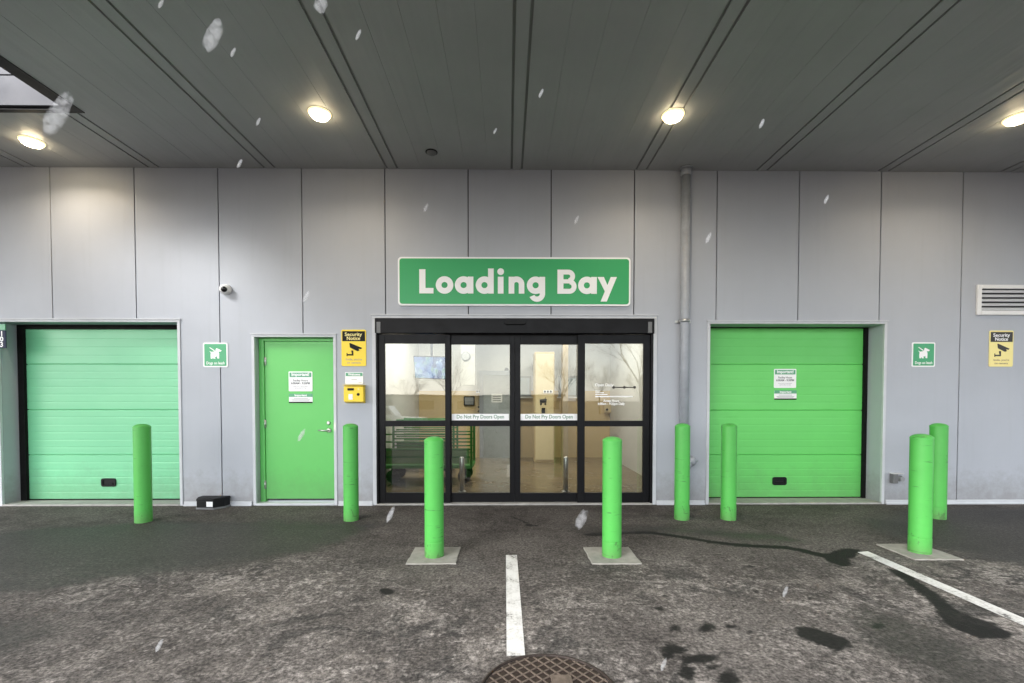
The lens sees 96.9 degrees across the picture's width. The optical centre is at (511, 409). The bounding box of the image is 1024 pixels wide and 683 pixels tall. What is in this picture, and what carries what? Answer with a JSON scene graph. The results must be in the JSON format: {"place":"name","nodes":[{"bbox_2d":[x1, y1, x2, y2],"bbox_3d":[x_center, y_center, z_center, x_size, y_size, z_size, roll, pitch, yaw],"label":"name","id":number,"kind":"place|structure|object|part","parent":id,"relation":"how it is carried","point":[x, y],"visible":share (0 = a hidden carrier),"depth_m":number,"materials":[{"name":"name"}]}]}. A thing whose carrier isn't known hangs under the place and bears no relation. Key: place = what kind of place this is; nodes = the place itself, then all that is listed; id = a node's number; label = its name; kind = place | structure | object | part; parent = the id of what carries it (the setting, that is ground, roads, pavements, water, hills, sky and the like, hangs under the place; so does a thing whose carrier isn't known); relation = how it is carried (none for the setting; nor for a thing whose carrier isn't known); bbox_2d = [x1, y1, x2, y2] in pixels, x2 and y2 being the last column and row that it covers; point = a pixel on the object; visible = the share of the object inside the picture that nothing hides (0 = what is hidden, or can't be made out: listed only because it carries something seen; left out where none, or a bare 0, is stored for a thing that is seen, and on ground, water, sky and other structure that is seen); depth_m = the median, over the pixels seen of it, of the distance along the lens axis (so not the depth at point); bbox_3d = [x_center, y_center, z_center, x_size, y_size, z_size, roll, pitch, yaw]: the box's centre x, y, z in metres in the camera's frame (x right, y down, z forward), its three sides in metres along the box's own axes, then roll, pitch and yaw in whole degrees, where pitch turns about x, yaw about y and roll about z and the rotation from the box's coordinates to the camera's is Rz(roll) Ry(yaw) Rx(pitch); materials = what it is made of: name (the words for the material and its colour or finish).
{"place":"outdoors","nodes":[
{"label":"outdoors","id":0,"kind":"place"},
{"bbox_2d":[0,499,1023,682],"bbox_3d":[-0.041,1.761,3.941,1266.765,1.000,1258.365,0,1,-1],"label":"ground","id":1,"kind":"structure","parent":0,"point":[787,593],"depth_m":3.13,"materials":[{"name":"grey asphalt"}]},
{"bbox_2d":[132,424,152,523],"bbox_3d":[-4.077,0.700,5.012,0.165,1.093,0.165,0,1,-1],"label":"bollard","id":2,"kind":"object","parent":1,"relation":"on","point":[142,472],"visible":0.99,"depth_m":4.95,"materials":[{"name":"green metal"}]},
{"bbox_2d":[196,496,230,509],"bbox_3d":[-3.744,1.154,5.656,0.365,0.134,0.202,0,1,-1],"label":"bait box","id":3,"kind":"object","parent":1,"relation":"on","point":[210,502],"visible":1,"depth_m":5.58,"materials":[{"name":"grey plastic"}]},
{"bbox_2d":[343,423,358,521],"bbox_3d":[-1.804,0.698,5.083,0.165,1.093,0.165,0,1,-8],"label":"bollard","id":4,"kind":"object","parent":1,"relation":"on","point":[350,479],"visible":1,"depth_m":5.01,"materials":[{"name":"green metal"}]},
{"bbox_2d":[406,547,460,564],"bbox_3d":[-0.668,1.281,3.921,0.417,0.061,0.417,0,1,-1],"label":"bollard pad","id":5,"kind":"object","parent":1,"relation":"on","point":[418,557],"visible":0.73,"depth_m":3.83,"materials":[{"name":"concrete"}]},
{"bbox_2d":[424,436,443,558],"bbox_3d":[-0.668,0.744,3.889,0.165,1.033,0.165,-1,2,-43],"label":"bollard","id":6,"kind":"object","parent":5,"relation":"on","point":[434,493],"visible":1,"depth_m":3.82,"materials":[{"name":"green metal"}]},
{"bbox_2d":[0,0,1023,505],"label":"building","id":7,"kind":"structure","parent":1,"relation":"on","point":[856,226],"depth_m":5.73,"materials":[{"name":"grey metal"}]},
{"bbox_2d":[0,324,6,347],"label":"number sign","id":8,"kind":"object","parent":7,"relation":"attached to","point":[3,341],"visible":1,"depth_m":5.68,"materials":[{"name":"blue"}]},
{"bbox_2d":[17,135,45,148],"bbox_3d":[-5.386,-2.990,5.093,0.224,0.066,0.224,0,1,-1],"label":"downlight","id":9,"kind":"object","parent":7,"relation":"attached to","point":[32,142],"visible":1,"depth_m":5.05,"materials":[{"name":"beige"}]},
{"bbox_2d":[2,325,179,505],"bbox_3d":[-5.334,-0.019,5.898,2.236,2.471,0.360,0,1,-1],"label":"overhead door","id":10,"kind":"structure","parent":7,"relation":"in","point":[83,390],"depth_m":5.97,"materials":[{"name":"green paint"}]},
{"bbox_2d":[203,343,227,366],"bbox_3d":[-3.745,-0.693,5.733,0.307,0.308,0.010,0,1,-1],"label":"dog sign","id":11,"kind":"object","parent":7,"relation":"attached to","point":[215,354],"visible":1,"depth_m":5.73,"materials":[{"name":"green"}]},
{"bbox_2d":[219,284,231,294],"bbox_3d":[-3.595,-1.511,5.665,0.132,0.132,0.113,0,1,-1],"label":"security camera","id":12,"kind":"object","parent":7,"relation":"attached to","point":[225,289],"visible":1,"depth_m":5.65,"materials":[{"name":"white paint"}]},
{"bbox_2d":[256,338,335,505],"bbox_3d":[-2.748,0.148,5.836,1.019,2.138,0.175,0,1,-1],"label":"personnel door","id":13,"kind":"structure","parent":7,"relation":"in","point":[297,439],"depth_m":5.87,"materials":[{"name":"green metal"}]},
{"bbox_2d":[289,371,312,390],"bbox_3d":[-2.726,-0.367,5.852,0.304,0.256,0.006,0,1,-1],"label":"hours notice","id":14,"kind":"object","parent":13,"relation":"attached to","point":[300,380],"visible":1,"depth_m":5.85,"materials":[{"name":"white"}]},
{"bbox_2d":[289,394,312,402],"bbox_3d":[-2.725,-0.147,5.857,0.303,0.121,0.006,0,1,-1],"label":"warning notice","id":15,"kind":"object","parent":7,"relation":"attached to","point":[300,398],"visible":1,"depth_m":5.86,"materials":[{"name":"white"}]},
{"bbox_2d":[308,106,331,121],"bbox_3d":[-1.946,-2.979,4.594,0.224,0.066,0.224,0,1,-1],"label":"downlight","id":16,"kind":"object","parent":7,"relation":"attached to","point":[319,113],"visible":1,"depth_m":4.55,"materials":[{"name":"white"}]},
{"bbox_2d":[341,330,365,365],"bbox_3d":[-2.004,-0.784,5.750,0.311,0.461,0.010,0,1,-1],"label":"security sign","id":17,"kind":"object","parent":7,"relation":"attached to","point":[353,347],"visible":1,"depth_m":5.75,"materials":[{"name":"yellow plastic"}]},
{"bbox_2d":[345,372,362,383],"bbox_3d":[-2.001,-0.404,5.758,0.228,0.147,0.010,0,1,-1],"label":"welcome sign","id":18,"kind":"object","parent":7,"relation":"attached to","point":[353,377],"visible":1,"depth_m":5.75,"materials":[{"name":"white plastic"}]},
{"bbox_2d":[344,385,365,402],"bbox_3d":[-1.985,-0.199,5.720,0.259,0.229,0.096,0,1,-1],"label":"intercom box","id":19,"kind":"object","parent":7,"relation":"attached to","point":[354,393],"visible":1,"depth_m":5.68,"materials":[{"name":"yellow metal"}]},
{"bbox_2d":[396,418,457,470],"bbox_3d":[-1.745,0.651,8.574,1.398,0.970,0.650,0,1,-1],"label":"flatbed trolley","id":20,"kind":"object","parent":7,"relation":"on","point":[427,419],"visible":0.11,"depth_m":8.28,"materials":[{"name":"green metal"}]},
{"bbox_2d":[413,344,444,379],"bbox_3d":[-1.396,-1.324,7.899,0.689,1.607,0.174,0,1,21],"label":"television","id":21,"kind":"object","parent":7,"relation":"hanging from","point":[429,367],"visible":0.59,"depth_m":7.88,"materials":[{"name":"blue"}]},
{"bbox_2d":[386,426,474,482],"bbox_3d":[-1.336,0.676,7.479,1.420,0.970,0.650,0,1,-1],"label":"flatbed trolley","id":22,"kind":"object","parent":7,"relation":"on","point":[399,461],"visible":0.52,"depth_m":7.19,"materials":[{"name":"green metal"}]},
{"bbox_2d":[425,149,437,155],"bbox_3d":[-0.942,-3.002,5.314,0.140,0.038,0.140,0,1,-1],"label":"ceiling sensor","id":23,"kind":"object","parent":7,"relation":"attached to","point":[431,152],"visible":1,"depth_m":5.29,"materials":[{"name":"grey plastic"}]},
{"bbox_2d":[458,457,465,491],"bbox_3d":[-0.724,0.930,6.566,0.120,0.507,0.120,0,1,-1],"label":"guard post","id":24,"kind":"object","parent":7,"relation":"on","point":[461,471],"visible":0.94,"depth_m":6.54,"materials":[{"name":"metal"}]},
{"bbox_2d":[461,352,469,360],"bbox_3d":[-0.974,-1.122,9.552,0.200,0.200,0.029,0,1,-1],"label":"round plate","id":25,"kind":"object","parent":7,"relation":"attached to","point":[465,356],"visible":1,"depth_m":9.54,"materials":[{"name":"grey plastic"}]},
{"bbox_2d":[464,396,474,405],"bbox_3d":[-0.976,-0.203,10.360,0.245,0.213,0.052,0,1,-1],"label":"card reader","id":26,"kind":"object","parent":7,"relation":"attached to","point":[469,400],"visible":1,"depth_m":10.34,"materials":[{"name":"black plastic"}]},
{"bbox_2d":[479,371,509,457],"bbox_3d":[-0.283,0.103,10.372,0.917,1.987,0.058,0,1,-1],"label":"goods lift","id":27,"kind":"object","parent":7,"relation":"attached to","point":[494,441],"visible":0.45,"depth_m":10.37,"materials":[{"name":"metal"}]},
{"bbox_2d":[491,394,501,401],"bbox_3d":[-0.347,-0.267,10.359,0.246,0.192,0.007,0,1,-1],"label":"notice sheet","id":28,"kind":"object","parent":27,"relation":"attached to","point":[496,397],"visible":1,"depth_m":10.36,"materials":[{"name":"white paper"}]},
{"bbox_2d":[483,375,509,457],"bbox_3d":[-0.283,0.153,10.388,0.737,1.887,0.028,0,1,-1],"label":"lift door","id":29,"kind":"structure","parent":27,"relation":"in","point":[496,438],"depth_m":10.37,"materials":[{"name":"metal"}]},
{"bbox_2d":[398,257,630,305],"bbox_3d":[0.032,-1.620,5.737,2.935,0.609,0.036,0,1,-1],"label":"entrance sign","id":30,"kind":"object","parent":7,"relation":"attached to","point":[514,281],"visible":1,"depth_m":5.72,"materials":[{"name":"green"}]},
{"bbox_2d":[520,376,532,397],"bbox_3d":[0.294,-0.517,10.349,0.349,0.505,0.089,0,1,-1],"label":"interior window","id":31,"kind":"structure","parent":7,"relation":"in","point":[525,381],"depth_m":10.37,"materials":[{"name":"grey"}]},
{"bbox_2d":[533,352,554,462],"bbox_3d":[0.679,-0.055,9.754,0.422,2.332,0.550,0,1,-1],"label":"door frame","id":32,"kind":"object","parent":7,"relation":"on","point":[543,403],"visible":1,"depth_m":9.51,"materials":[{"name":"beige"}]},
{"bbox_3d":[0.682,-0.056,9.518,0.382,2.220,0.019,0,1,-1],"label":"cabinet door","id":33,"kind":"part","parent":32,"relation":"part of","materials":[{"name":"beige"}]},
{"bbox_2d":[543,390,552,392],"bbox_3d":[0.754,-0.382,9.493,0.196,0.067,0.010,0,1,-1],"label":"wall label","id":34,"kind":"object","parent":32,"relation":"attached to","point":[547,391],"depth_m":9.49,"materials":[{"name":"white plastic"}]},
{"bbox_2d":[562,457,569,491],"bbox_3d":[0.780,0.930,6.581,0.120,0.505,0.120,0,1,-1],"label":"guard post","id":35,"kind":"object","parent":7,"relation":"on","point":[565,474],"visible":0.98,"depth_m":6.55,"materials":[{"name":"metal"}]},
{"bbox_2d":[557,376,576,397],"bbox_3d":[1.280,-0.517,10.359,0.498,0.506,0.089,0,1,-1],"label":"interior window","id":36,"kind":"structure","parent":7,"relation":"in","point":[572,380],"depth_m":10.38,"materials":[{"name":"grey"}]},
{"bbox_2d":[604,404,610,412],"bbox_3d":[2.380,-0.038,10.356,0.553,0.202,0.138,0,1,-1],"label":"wall cabinet","id":37,"kind":"object","parent":7,"relation":"attached to","point":[607,408],"depth_m":10.30,"materials":[{"name":"beige metal"}]},
{"bbox_2d":[661,108,684,123],"bbox_3d":[1.640,-2.980,4.624,0.224,0.066,0.224,0,1,-1],"label":"downlight","id":38,"kind":"object","parent":7,"relation":"attached to","point":[671,116],"visible":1,"depth_m":4.58,"materials":[{"name":"beige"}]},
{"bbox_2d":[675,165,697,468],"bbox_3d":[2.216,-0.903,5.721,0.280,4.246,0.156,0,1,-1],"label":"drainpipe","id":39,"kind":"object","parent":7,"relation":"attached to","point":[684,321],"visible":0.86,"depth_m":5.67,"materials":[{"name":"metal"}]},
{"bbox_2d":[774,369,795,387],"bbox_3d":[3.669,-0.422,6.099,0.300,0.255,0.006,0,1,-1],"label":"hours notice","id":40,"kind":"object","parent":7,"relation":"attached to","point":[784,378],"visible":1,"depth_m":6.10,"materials":[{"name":"white"}]},
{"bbox_2d":[709,327,881,504],"bbox_3d":[3.647,-0.038,6.011,2.246,2.504,0.400,0,1,-1],"label":"overhead door","id":41,"kind":"structure","parent":7,"relation":"in","point":[810,448],"depth_m":6.11,"materials":[{"name":"green paint"}]},
{"bbox_2d":[774,390,796,399],"bbox_3d":[3.676,-0.199,6.104,0.302,0.126,0.006,0,1,-1],"label":"warning notice","id":42,"kind":"object","parent":41,"relation":"attached to","point":[785,394],"visible":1,"depth_m":6.10,"materials":[{"name":"white plastic"}]},
{"bbox_2d":[890,473,904,483],"bbox_3d":[4.947,0.877,5.820,0.153,0.128,0.100,0,1,-1],"label":"conduit box","id":43,"kind":"object","parent":7,"relation":"attached to","point":[895,478],"visible":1,"depth_m":5.80,"materials":[{"name":"grey plastic"}]},
{"bbox_2d":[911,342,934,366],"bbox_3d":[5.281,-0.709,5.827,0.302,0.314,0.010,0,1,-1],"label":"dog sign","id":44,"kind":"object","parent":7,"relation":"attached to","point":[922,354],"visible":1,"depth_m":5.82,"materials":[{"name":"green"}]},
{"bbox_2d":[975,285,1023,314],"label":"louvres","id":45,"kind":"object","parent":7,"relation":"attached to","point":[999,299],"depth_m":5.80,"materials":[{"name":"white paint"}]},
{"bbox_2d":[988,330,1013,366],"bbox_3d":[6.288,-0.787,5.836,0.310,0.464,0.010,0,1,-1],"label":"security sign","id":46,"kind":"object","parent":7,"relation":"attached to","point":[1000,348],"visible":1,"depth_m":5.83,"materials":[{"name":"yellow"}]},
{"bbox_2d":[1001,112,1023,125],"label":"downlight","id":47,"kind":"object","parent":7,"relation":"attached to","point":[1015,119],"visible":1,"depth_m":4.65,"materials":[{"name":"beige"}]},
{"bbox_2d":[506,555,524,655],"bbox_3d":[0.008,1.275,3.158,0.106,0.001,1.552,0,1,-1],"label":"parking line","id":48,"kind":"object","parent":1,"relation":"on","point":[515,635],"visible":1,"depth_m":2.88,"materials":[{"name":"paint"}]},
{"bbox_2d":[482,654,613,682],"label":"manhole cover","id":49,"kind":"object","parent":1,"relation":"on","point":[543,668],"visible":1,"depth_m":2.24,"materials":[{"name":"metal"}]},
{"bbox_2d":[583,547,641,564],"bbox_3d":[0.856,1.281,3.921,0.416,0.061,0.418,0,1,-1],"label":"bollard pad","id":50,"kind":"object","parent":1,"relation":"on","point":[596,557],"visible":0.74,"depth_m":3.83,"materials":[{"name":"concrete"}]},
{"bbox_2d":[602,436,621,558],"bbox_3d":[0.857,0.744,3.889,0.165,1.033,0.165,-1,2,-43],"label":"bollard","id":51,"kind":"object","parent":50,"relation":"on","point":[612,500],"visible":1,"depth_m":3.82,"materials":[{"name":"green metal"}]},
{"bbox_2d":[674,423,689,520],"bbox_3d":[1.919,0.698,5.121,0.165,1.093,0.165,1,1,28],"label":"bollard","id":52,"kind":"object","parent":1,"relation":"on","point":[682,478],"visible":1,"depth_m":5.05,"materials":[{"name":"green metal"}]},
{"bbox_2d":[720,423,736,520],"bbox_3d":[2.444,0.698,5.118,0.165,1.093,0.165,0,1,-2],"label":"bollard","id":53,"kind":"object","parent":1,"relation":"on","point":[728,470],"visible":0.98,"depth_m":5.05,"materials":[{"name":"green metal"}]},
{"bbox_2d":[876,544,963,559],"bbox_3d":[3.588,1.279,4.016,0.415,0.061,0.414,0,1,-1],"label":"bollard pad","id":54,"kind":"object","parent":1,"relation":"on","point":[900,549],"visible":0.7,"depth_m":3.92,"materials":[{"name":"concrete"}]},
{"bbox_2d":[907,434,934,554],"bbox_3d":[3.588,0.734,3.985,0.165,1.049,0.165,-1,1,-25],"label":"bollard","id":55,"kind":"object","parent":54,"relation":"on","point":[920,492],"visible":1,"depth_m":3.93,"materials":[{"name":"green metal"}]},
{"bbox_2d":[929,423,948,519],"bbox_3d":[4.845,0.697,5.163,0.165,1.093,0.165,0,1,8],"label":"bollard","id":56,"kind":"object","parent":1,"relation":"on","point":[939,432],"visible":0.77,"depth_m":5.10,"materials":[{"name":"green metal"}]},
{"bbox_2d":[858,551,1023,625],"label":"parking line","id":57,"kind":"object","parent":1,"relation":"on","point":[980,602],"visible":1,"depth_m":3.22,"materials":[{"name":"paint"}]}
]}

